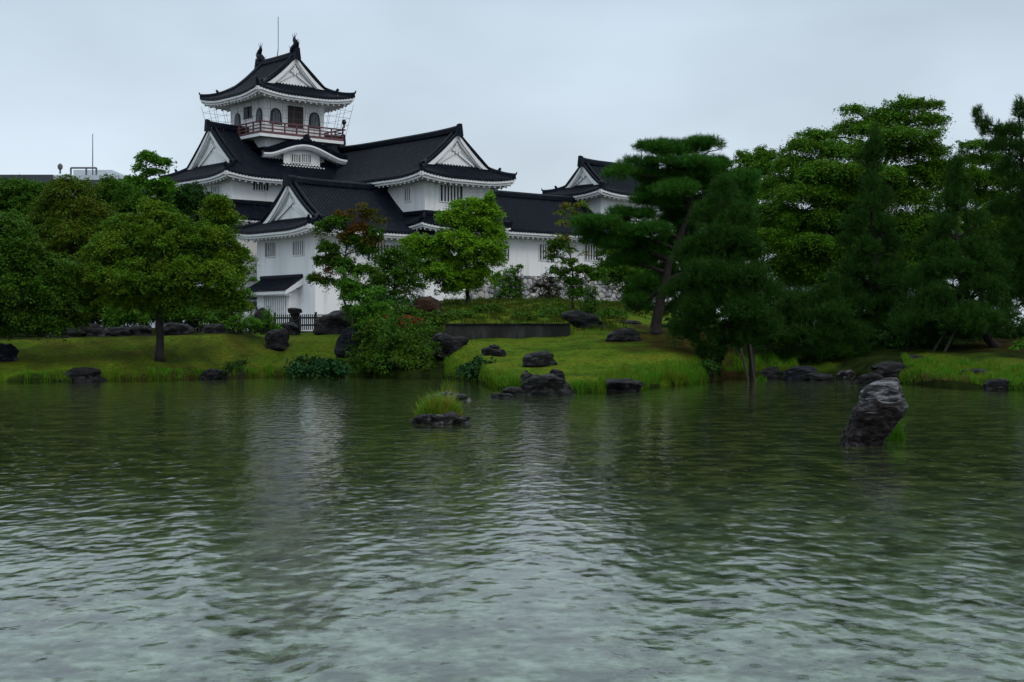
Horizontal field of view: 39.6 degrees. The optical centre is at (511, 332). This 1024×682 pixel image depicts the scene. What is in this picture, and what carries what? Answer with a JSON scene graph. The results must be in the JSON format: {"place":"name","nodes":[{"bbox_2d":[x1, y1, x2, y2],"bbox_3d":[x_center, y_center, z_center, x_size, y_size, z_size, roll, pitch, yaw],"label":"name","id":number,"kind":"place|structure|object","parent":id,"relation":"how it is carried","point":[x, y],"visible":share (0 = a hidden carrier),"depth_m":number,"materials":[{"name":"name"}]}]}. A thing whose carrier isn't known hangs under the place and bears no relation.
{"place":"outdoors","nodes":[
{"label":"outdoors","id":0,"kind":"place"},
{"bbox_2d":[0,376,1023,681],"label":"water","id":1,"kind":"structure","parent":0,"point":[318,528],"depth_m":11.97,"materials":[{"name":"green liquid"}]},
{"bbox_2d":[411,413,434,423],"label":"rock","id":2,"kind":"object","parent":1,"relation":"in","point":[423,418],"visible":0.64,"depth_m":26.48,"materials":[{"name":"stone"}]},
{"bbox_2d":[428,391,470,400],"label":"rock","id":3,"kind":"object","parent":1,"relation":"in","point":[463,397],"visible":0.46,"depth_m":35.47,"materials":[{"name":"stone"}]},
{"bbox_2d":[429,411,470,423],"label":"rock","id":4,"kind":"object","parent":1,"relation":"in","point":[451,417],"visible":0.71,"depth_m":26.46,"materials":[{"name":"stone"}]},
{"bbox_2d":[407,387,467,416],"bbox_3d":[-1.401,1.356,27.487,1.108,0.648,1.151,0,0,-36],"label":"grass tuft","id":5,"kind":"object","parent":4,"relation":"on","point":[428,406],"visible":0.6,"depth_m":27.38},
{"bbox_2d":[502,386,525,395],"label":"rock","id":6,"kind":"object","parent":1,"relation":"in","point":[516,391],"visible":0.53,"depth_m":38.26,"materials":[{"name":"stone"}]},
{"bbox_2d":[521,374,574,394],"bbox_3d":[1.005,1.501,39.155,1.648,0.740,1.321,0,0,0],"label":"rock","id":7,"kind":"object","parent":1,"relation":"in","point":[545,384],"visible":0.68,"depth_m":38.77,"materials":[{"name":"stone"}]},
{"bbox_2d":[782,366,816,379],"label":"rock","id":8,"kind":"object","parent":1,"relation":"in","point":[795,373],"visible":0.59,"depth_m":51.51,"materials":[{"name":"grey stone"}]},
{"bbox_2d":[801,373,835,379],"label":"rock","id":9,"kind":"object","parent":1,"relation":"in","point":[815,376],"visible":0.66,"depth_m":50.61,"materials":[{"name":"stone"}]},
{"bbox_2d":[837,369,855,378],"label":"rock","id":10,"kind":"object","parent":1,"relation":"in","point":[846,374],"visible":0.95,"depth_m":52.45,"materials":[{"name":"stone"}]},
{"bbox_2d":[854,373,883,383],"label":"rock","id":11,"kind":"object","parent":1,"relation":"in","point":[869,378],"visible":0.56,"depth_m":47.22,"materials":[{"name":"stone"}]},
{"bbox_2d":[840,377,907,445],"bbox_3d":[5.495,1.239,21.553,1.032,1.133,0.676,0,0,0],"label":"rock","id":12,"kind":"object","parent":1,"relation":"in","point":[879,409],"visible":0.91,"depth_m":21.33,"materials":[{"name":"stone"}]},
{"bbox_2d":[887,415,906,440],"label":"grass tuft","id":13,"kind":"object","parent":1,"relation":"in","point":[896,434],"visible":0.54,"depth_m":22.35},
{"bbox_2d":[0,300,1023,391],"bbox_3d":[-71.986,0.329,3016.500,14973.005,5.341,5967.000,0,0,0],"label":"ground","id":14,"kind":"structure","parent":0,"point":[116,351],"depth_m":54.64,"materials":[{"name":"plant"}]},
{"bbox_2d":[0,343,19,361],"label":"rock","id":15,"kind":"object","parent":14,"relation":"on","point":[9,352],"visible":0.88,"depth_m":52.84,"materials":[{"name":"grey stone"}]},
{"bbox_2d":[0,174,64,282],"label":"leafy tree","id":16,"kind":"object","parent":14,"relation":"on","point":[18,195],"visible":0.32,"depth_m":70.27,"materials":[{"name":"green plant"}]},
{"bbox_2d":[0,208,98,343],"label":"maple tree","id":17,"kind":"object","parent":14,"relation":"on","point":[32,257],"visible":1,"depth_m":52.54,"materials":[{"name":"green plant"}]},
{"bbox_2d":[45,327,86,337],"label":"rock","id":18,"kind":"object","parent":14,"relation":"on","point":[72,335],"visible":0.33,"depth_m":60.33,"materials":[{"name":"stone"}]},
{"bbox_2d":[24,174,115,325],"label":"leafy tree","id":19,"kind":"object","parent":14,"relation":"on","point":[69,226],"visible":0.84,"depth_m":67.28,"materials":[{"name":"green plant"}]},
{"bbox_2d":[0,134,164,327],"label":"office building","id":20,"kind":"structure","parent":14,"relation":"on","point":[95,174],"depth_m":200.73,"materials":[{"name":"grey concrete"}]},
{"bbox_2d":[59,367,105,380],"bbox_3d":[-15.201,1.501,50.098,1.808,0.584,1.640,0,0,0],"label":"rock","id":21,"kind":"object","parent":14,"relation":"on","point":[84,374],"visible":0.74,"depth_m":49.64,"materials":[{"name":"stone"}]},
{"bbox_2d":[79,323,104,336],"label":"rock","id":22,"kind":"object","parent":14,"relation":"on","point":[96,329],"visible":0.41,"depth_m":60.63,"materials":[{"name":"stone"}]},
{"bbox_2d":[97,327,131,336],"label":"rock","id":23,"kind":"object","parent":14,"relation":"on","point":[117,331],"visible":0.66,"depth_m":60.23,"materials":[{"name":"stone"}]},
{"bbox_2d":[82,173,160,326],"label":"leafy tree","id":24,"kind":"object","parent":14,"relation":"on","point":[123,196],"visible":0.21,"depth_m":72.41,"materials":[{"name":"green plant"}]},
{"bbox_2d":[98,306,153,327],"bbox_3d":[-16.962,-0.647,62.439,2.622,1.595,1.886,0,0,0],"label":"shrub","id":25,"kind":"object","parent":14,"relation":"on","point":[128,316],"visible":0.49,"depth_m":62.27,"materials":[{"name":"green plant"}]},
{"bbox_2d":[128,325,151,335],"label":"rock","id":26,"kind":"object","parent":14,"relation":"on","point":[137,330],"visible":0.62,"depth_m":60.49,"materials":[{"name":"stone"}]},
{"bbox_2d":[118,149,180,325],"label":"young tree","id":27,"kind":"object","parent":14,"relation":"on","point":[163,188],"visible":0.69,"depth_m":74.82,"materials":[{"name":"green plant"}]},
{"bbox_2d":[62,193,259,361],"bbox_3d":[-13.467,-2.130,53.622,7.687,6.503,4.974,0,0,0],"label":"maple tree","id":28,"kind":"object","parent":14,"relation":"on","point":[130,279],"visible":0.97,"depth_m":53.34,"materials":[{"name":"green plant"}]},
{"bbox_2d":[27,333,326,378],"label":"lawn","id":29,"kind":"structure","parent":14,"relation":"on","point":[143,348],"depth_m":55.37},
{"bbox_2d":[163,322,195,334],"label":"rock","id":30,"kind":"object","parent":14,"relation":"on","point":[169,328],"visible":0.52,"depth_m":60.42,"materials":[{"name":"stone"}]},
{"bbox_2d":[163,303,210,332],"bbox_3d":[-14.401,-0.645,62.978,2.127,1.462,2.012,0,0,22],"label":"shrub","id":31,"kind":"object","parent":14,"relation":"on","point":[194,315],"visible":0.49,"depth_m":62.78,"materials":[{"name":"green plant"}]},
{"bbox_2d":[149,178,232,330],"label":"leafy tree","id":32,"kind":"object","parent":14,"relation":"on","point":[188,199],"visible":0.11,"depth_m":77.34,"materials":[{"name":"green plant"}]},
{"bbox_2d":[24,364,362,381],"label":"shore grass","id":33,"kind":"structure","parent":14,"relation":"on","point":[166,370],"depth_m":51.80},
{"bbox_2d":[198,368,227,378],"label":"rock","id":34,"kind":"object","parent":14,"relation":"on","point":[212,373],"visible":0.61,"depth_m":52.41,"materials":[{"name":"stone"}]},
{"bbox_2d":[200,323,226,332],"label":"rock","id":35,"kind":"object","parent":14,"relation":"on","point":[215,328],"visible":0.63,"depth_m":60.58,"materials":[{"name":"stone"}]},
{"bbox_2d":[196,307,236,332],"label":"shrub","id":36,"kind":"object","parent":14,"relation":"on","point":[209,320],"visible":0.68,"depth_m":62.12,"materials":[{"name":"green plant"}]},
{"bbox_2d":[220,356,251,378],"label":"round shrub","id":37,"kind":"object","parent":14,"relation":"on","point":[229,366],"visible":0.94,"depth_m":52.31,"materials":[{"name":"green plant"}]},
{"bbox_2d":[217,311,265,334],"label":"shrub","id":38,"kind":"object","parent":14,"relation":"on","point":[244,324],"visible":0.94,"depth_m":61.79,"materials":[{"name":"green plant"}]},
{"bbox_2d":[223,255,259,333],"bbox_3d":[-11.819,-1.648,62.188,1.711,3.492,1.182,0,0,12],"label":"sapling","id":39,"kind":"object","parent":14,"relation":"on","point":[252,279],"visible":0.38,"depth_m":61.97,"materials":[{"name":"green plant"}]},
{"bbox_2d":[158,17,355,328],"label":"castle keep","id":40,"kind":"structure","parent":14,"relation":"on","point":[265,139],"depth_m":118.62,"materials":[{"name":"white paint"}]},
{"bbox_2d":[287,104,303,129],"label":"door","id":41,"kind":"structure","parent":40,"relation":"in","point":[296,110],"depth_m":119.92,"materials":[{"name":"brown wood"}]},
{"bbox_2d":[252,306,281,334],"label":"leafy shrub","id":42,"kind":"object","parent":14,"relation":"on","point":[269,321],"visible":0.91,"depth_m":62.52,"materials":[{"name":"green plant"}]},
{"bbox_2d":[264,328,289,350],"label":"rock","id":43,"kind":"object","parent":14,"relation":"on","point":[276,340],"visible":0.89,"depth_m":58.93,"materials":[{"name":"stone"}]},
{"bbox_2d":[274,322,300,334],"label":"rock","id":44,"kind":"object","parent":14,"relation":"on","point":[292,328],"visible":0.52,"depth_m":64.03,"materials":[{"name":"stone"}]},
{"bbox_2d":[288,308,301,330],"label":"stone post","id":45,"kind":"object","parent":14,"relation":"on","point":[295,318],"visible":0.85,"depth_m":69.79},
{"bbox_2d":[272,312,323,329],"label":"picket fence","id":46,"kind":"object","parent":14,"relation":"on","point":[316,315],"visible":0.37,"depth_m":91.08,"materials":[{"name":"black wood"}]},
{"bbox_2d":[280,354,356,378],"bbox_3d":[-7.335,1.787,53.368,2.598,2.012,2.275,0,0,-28],"label":"broad leaf plant","id":47,"kind":"object","parent":14,"relation":"on","point":[322,367],"visible":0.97,"depth_m":53.06,"materials":[{"name":"green plant"}]},
{"bbox_2d":[313,309,355,334],"bbox_3d":[-7.909,-0.437,64.488,2.209,1.298,1.869,0,0,0],"label":"rock","id":48,"kind":"object","parent":14,"relation":"on","point":[332,322],"visible":0.57,"depth_m":63.85,"materials":[{"name":"stone"}]},
{"bbox_2d":[233,173,454,328],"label":"castle wing","id":49,"kind":"structure","parent":14,"relation":"on","point":[283,237],"depth_m":108.13,"materials":[{"name":"paint"}]},
{"bbox_2d":[264,241,275,257],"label":"window","id":50,"kind":"structure","parent":49,"relation":"in","point":[269,247],"depth_m":109.68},
{"bbox_2d":[263,291,285,316],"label":"lattice door","id":51,"kind":"structure","parent":49,"relation":"in","point":[277,304],"depth_m":107.34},
{"bbox_2d":[292,239,304,255],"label":"window","id":52,"kind":"structure","parent":49,"relation":"in","point":[298,246],"depth_m":106.66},
{"bbox_2d":[304,201,390,325],"bbox_3d":[-7.132,-2.724,61.981,3.844,5.970,1.992,0,0,0],"label":"reddish tree","id":53,"kind":"object","parent":14,"relation":"on","point":[364,244],"visible":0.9,"depth_m":61.88,"materials":[{"name":"green plant"}]},
{"bbox_2d":[334,325,370,359],"bbox_3d":[-6.404,0.398,57.367,1.504,1.423,1.109,0,0,17],"label":"rock","id":54,"kind":"object","parent":14,"relation":"on","point":[343,338],"visible":0.55,"depth_m":56.98,"materials":[{"name":"grey stone"}]},
{"bbox_2d":[333,266,398,343],"bbox_3d":[-5.781,-0.694,56.980,2.668,3.989,1.806,0,0,-20],"label":"sapling","id":55,"kind":"object","parent":14,"relation":"on","point":[349,284],"visible":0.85,"depth_m":56.89,"materials":[{"name":"green plant"}]},
{"bbox_2d":[342,314,443,376],"bbox_3d":[-4.677,0.747,55.359,4.040,2.964,2.881,0,0,0],"label":"evergreen shrub","id":56,"kind":"object","parent":14,"relation":"on","point":[399,354],"visible":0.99,"depth_m":55.18,"materials":[{"name":"green plant"}]},
{"bbox_2d":[364,244,429,299],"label":"leafy tree","id":57,"kind":"object","parent":14,"relation":"on","point":[397,280],"visible":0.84,"depth_m":69.70,"materials":[{"name":"green plant"}]},
{"bbox_2d":[370,292,423,310],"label":"leafy shrub","id":58,"kind":"object","parent":14,"relation":"on","point":[401,300],"visible":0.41,"depth_m":66.30,"materials":[{"name":"green plant"}]},
{"bbox_2d":[366,308,443,341],"bbox_3d":[-4.601,-0.213,60.001,3.714,1.866,1.774,0,0,9],"label":"evergreen shrub","id":59,"kind":"object","parent":14,"relation":"on","point":[426,329],"visible":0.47,"depth_m":59.70,"materials":[{"name":"green plant"}]},
{"bbox_2d":[391,301,430,331],"bbox_3d":[-4.542,-0.515,63.018,2.494,1.758,1.965,0,0,0],"label":"dark shrub","id":60,"kind":"object","parent":14,"relation":"on","point":[409,310],"visible":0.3,"depth_m":62.72,"materials":[{"name":"green plant"}]},
{"bbox_2d":[333,123,516,300],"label":"castle turret","id":61,"kind":"object","parent":14,"relation":"on","point":[422,176],"visible":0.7,"depth_m":112.91,"materials":[{"name":"white paint"}]},
{"bbox_2d":[439,184,462,202],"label":"window","id":62,"kind":"structure","parent":61,"relation":"in","point":[447,192],"depth_m":112.05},
{"bbox_2d":[413,296,440,317],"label":"rock","id":63,"kind":"object","parent":14,"relation":"on","point":[429,303],"visible":0.45,"depth_m":65.95,"materials":[{"name":"stone"}]},
{"bbox_2d":[423,309,459,327],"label":"dark shrub","id":64,"kind":"object","parent":14,"relation":"on","point":[437,319],"visible":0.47,"depth_m":62.20,"materials":[{"name":"green plant"}]},
{"bbox_2d":[430,332,468,357],"bbox_3d":[-2.509,0.505,56.526,1.768,1.024,1.552,0,0,-36],"label":"rock","id":65,"kind":"object","parent":14,"relation":"on","point":[450,344],"visible":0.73,"depth_m":56.11,"materials":[{"name":"stone"}]},
{"bbox_2d":[397,189,510,303],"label":"bright tree","id":66,"kind":"object","parent":14,"relation":"on","point":[445,267],"visible":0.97,"depth_m":71.53,"materials":[{"name":"green plant"}]},
{"bbox_2d":[446,308,478,318],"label":"ground cover clump","id":67,"kind":"object","parent":14,"relation":"on","point":[467,313],"visible":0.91,"depth_m":62.76,"materials":[{"name":"green plant"}]},
{"bbox_2d":[453,354,496,381],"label":"broad leaf plant","id":68,"kind":"object","parent":14,"relation":"on","point":[469,368],"visible":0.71,"depth_m":49.31,"materials":[{"name":"green plant"}]},
{"bbox_2d":[443,355,512,388],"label":"shore grass","id":69,"kind":"structure","parent":14,"relation":"on","point":[449,363],"depth_m":47.80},
{"bbox_2d":[471,302,505,313],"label":"ground cover clump","id":70,"kind":"object","parent":14,"relation":"on","point":[494,307],"visible":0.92,"depth_m":65.85,"materials":[{"name":"green plant"}]},
{"bbox_2d":[445,323,569,339],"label":"retaining wall","id":71,"kind":"structure","parent":14,"relation":"on","point":[470,331],"depth_m":59.85,"materials":[{"name":"stone"}]},
{"bbox_2d":[491,263,525,299],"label":"leafy shrub","id":72,"kind":"object","parent":14,"relation":"on","point":[508,290],"visible":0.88,"depth_m":77.86,"materials":[{"name":"green plant"}]},
{"bbox_2d":[443,295,627,330],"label":"terrace grass","id":73,"kind":"structure","parent":14,"relation":"on","point":[556,302],"depth_m":68.71,"materials":[{"name":"plant"}]},
{"bbox_2d":[522,351,557,366],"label":"rock","id":74,"kind":"object","parent":14,"relation":"on","point":[541,359],"visible":0.94,"depth_m":47.48,"materials":[{"name":"stone"}]},
{"bbox_2d":[528,272,563,299],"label":"purple shrub","id":75,"kind":"object","parent":14,"relation":"on","point":[551,280],"visible":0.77,"depth_m":81.93,"materials":[{"name":"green plant"}]},
{"bbox_2d":[470,275,623,300],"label":"stone wall","id":76,"kind":"structure","parent":14,"relation":"on","point":[603,292],"depth_m":118.54,"materials":[{"name":"stone"}]},
{"bbox_2d":[490,190,611,277],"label":"castle wing","id":77,"kind":"structure","parent":76,"relation":"on","point":[534,219],"depth_m":119.59,"materials":[{"name":"paint"}]},
{"bbox_2d":[584,243,598,260],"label":"window","id":78,"kind":"structure","parent":77,"relation":"in","point":[586,247],"depth_m":122.64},
{"bbox_2d":[490,373,606,391],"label":"shore grass","id":79,"kind":"structure","parent":14,"relation":"on","point":[582,383],"depth_m":40.99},
{"bbox_2d":[538,304,567,317],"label":"ground cover clump","id":80,"kind":"object","parent":14,"relation":"on","point":[553,310],"visible":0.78,"depth_m":63.81,"materials":[{"name":"green plant"}]},
{"bbox_2d":[542,201,610,309],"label":"young tree","id":81,"kind":"object","parent":14,"relation":"on","point":[560,242],"visible":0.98,"depth_m":69.93,"materials":[{"name":"green plant"}]},
{"bbox_2d":[452,331,707,385],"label":"lawn","id":82,"kind":"structure","parent":14,"relation":"on","point":[627,348],"depth_m":51.39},
{"bbox_2d":[561,310,606,328],"bbox_3d":[3.173,-0.476,62.456,2.150,1.012,1.431,0,0,18],"label":"rock","id":83,"kind":"object","parent":14,"relation":"on","point":[577,318],"visible":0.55,"depth_m":61.96,"materials":[{"name":"stone"}]},
{"bbox_2d":[577,283,604,322],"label":"conical shrub","id":84,"kind":"object","parent":14,"relation":"on","point":[588,306],"visible":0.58,"depth_m":62.94,"materials":[{"name":"green plant"}]},
{"bbox_2d":[541,155,687,301],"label":"castle turret","id":85,"kind":"object","parent":14,"relation":"on","point":[586,182],"visible":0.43,"depth_m":127.41,"materials":[{"name":"white paint"}]},
{"bbox_2d":[598,306,632,318],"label":"ground cover clump","id":86,"kind":"object","parent":14,"relation":"on","point":[616,313],"visible":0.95,"depth_m":65.92,"materials":[{"name":"green plant"}]},
{"bbox_2d":[605,328,642,341],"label":"rock","id":87,"kind":"object","parent":14,"relation":"on","point":[625,335],"visible":0.91,"depth_m":54.24,"materials":[{"name":"stone"}]},
{"bbox_2d":[605,378,643,391],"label":"rock","id":88,"kind":"object","parent":14,"relation":"on","point":[621,385],"visible":0.69,"depth_m":41.00,"materials":[{"name":"stone"}]},
{"bbox_2d":[590,235,667,301],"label":"leafy tree","id":89,"kind":"object","parent":14,"relation":"on","point":[619,274],"visible":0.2,"depth_m":79.42,"materials":[{"name":"green plant"}]},
{"bbox_2d":[597,355,709,391],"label":"shore grass","id":90,"kind":"structure","parent":14,"relation":"on","point":[690,375],"depth_m":46.11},
{"bbox_2d":[566,132,764,334],"bbox_3d":[6.224,-4.038,58.021,7.970,8.490,4.806,0,0,-28],"label":"pine tree","id":91,"kind":"object","parent":14,"relation":"on","point":[689,170],"depth_m":57.82,"materials":[{"name":"green plant"}]},
{"bbox_2d":[698,358,721,380],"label":"dark shrub","id":92,"kind":"object","parent":14,"relation":"on","point":[708,363],"visible":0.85,"depth_m":49.92,"materials":[{"name":"green plant"}]},
{"bbox_2d":[656,167,792,379],"bbox_3d":[7.693,-1.729,51.243,5.043,8.681,3.742,0,0,0],"label":"pine tree","id":93,"kind":"object","parent":14,"relation":"on","point":[723,289],"visible":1,"depth_m":50.98,"materials":[{"name":"green plant"}]},
{"bbox_2d":[718,143,788,260],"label":"leafy tree","id":94,"kind":"object","parent":14,"relation":"on","point":[762,158],"visible":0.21,"depth_m":79.64,"materials":[{"name":"green plant"}]},
{"bbox_2d":[723,349,798,372],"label":"bank grass","id":95,"kind":"structure","parent":14,"relation":"on","point":[793,361],"depth_m":54.71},
{"bbox_2d":[758,366,785,377],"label":"rock","id":96,"kind":"object","parent":14,"relation":"on","point":[771,372],"visible":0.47,"depth_m":53.43,"materials":[{"name":"stone"}]},
{"bbox_2d":[765,248,832,322],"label":"leafy tree","id":97,"kind":"object","parent":14,"relation":"on","point":[788,282],"visible":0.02,"depth_m":97.88,"materials":[{"name":"green plant"}]},
{"bbox_2d":[754,263,877,363],"bbox_3d":[11.903,-0.655,56.243,5.411,4.347,3.838,0,0,-24],"label":"pine tree","id":98,"kind":"object","parent":14,"relation":"on","point":[844,329],"visible":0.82,"depth_m":55.49,"materials":[{"name":"green plant"}]},
{"bbox_2d":[737,93,963,292],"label":"layered tree","id":99,"kind":"object","parent":14,"relation":"on","point":[827,187],"visible":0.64,"depth_m":69.23,"materials":[{"name":"green plant"}]},
{"bbox_2d":[819,120,921,339],"bbox_3d":[15.360,-4.210,59.908,5.414,9.670,5.175,0,0,-27],"label":"pine tree","id":100,"kind":"object","parent":14,"relation":"on","point":[875,296],"visible":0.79,"depth_m":59.43,"materials":[{"name":"green plant"}]},
{"bbox_2d":[868,361,906,376],"bbox_3d":[13.043,1.264,49.180,1.533,0.557,1.442,0,0,0],"label":"rock","id":101,"kind":"object","parent":14,"relation":"on","point":[889,369],"visible":0.73,"depth_m":48.69,"materials":[{"name":"stone"}]},
{"bbox_2d":[875,330,948,349],"bbox_3d":[16.011,0.502,57.110,2.935,1.388,2.685,0,0,-43],"label":"dark shrub","id":102,"kind":"object","parent":14,"relation":"on","point":[899,342],"visible":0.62,"depth_m":56.48,"materials":[{"name":"green plant"}]},
{"bbox_2d":[885,151,1023,347],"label":"pine tree","id":103,"kind":"object","parent":14,"relation":"on","point":[939,308],"visible":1,"depth_m":54.39,"materials":[{"name":"green plant"}]},
{"bbox_2d":[899,352,1023,388],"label":"bank grass","id":104,"kind":"structure","parent":14,"relation":"on","point":[1004,372],"depth_m":46.77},
{"bbox_2d":[936,124,1022,296],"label":"leafy tree","id":105,"kind":"object","parent":14,"relation":"on","point":[984,181],"visible":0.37,"depth_m":75.51,"materials":[{"name":"green plant"}]},
{"bbox_2d":[954,224,1022,304],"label":"leafy tree","id":106,"kind":"object","parent":14,"relation":"on","point":[992,238],"visible":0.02,"depth_m":96.23,"materials":[{"name":"green plant"}]},
{"bbox_2d":[982,378,1009,388],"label":"rock","id":107,"kind":"object","parent":14,"relation":"on","point":[997,383],"visible":0.67,"depth_m":42.89,"materials":[{"name":"stone"}]},
{"bbox_2d":[969,95,1023,324],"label":"pine tree","id":108,"kind":"object","parent":14,"relation":"on","point":[1014,211],"visible":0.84,"depth_m":57.90,"materials":[{"name":"green plant"}]},
{"bbox_2d":[991,308,1023,338],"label":"dark shrub","id":109,"kind":"object","parent":14,"relation":"on","point":[1019,331],"visible":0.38,"depth_m":61.24,"materials":[{"name":"green plant"}]},
{"bbox_2d":[0,0,1023,325],"label":"sky","id":110,"kind":"structure","parent":0,"point":[534,87],"materials":[{"name":"grey"}]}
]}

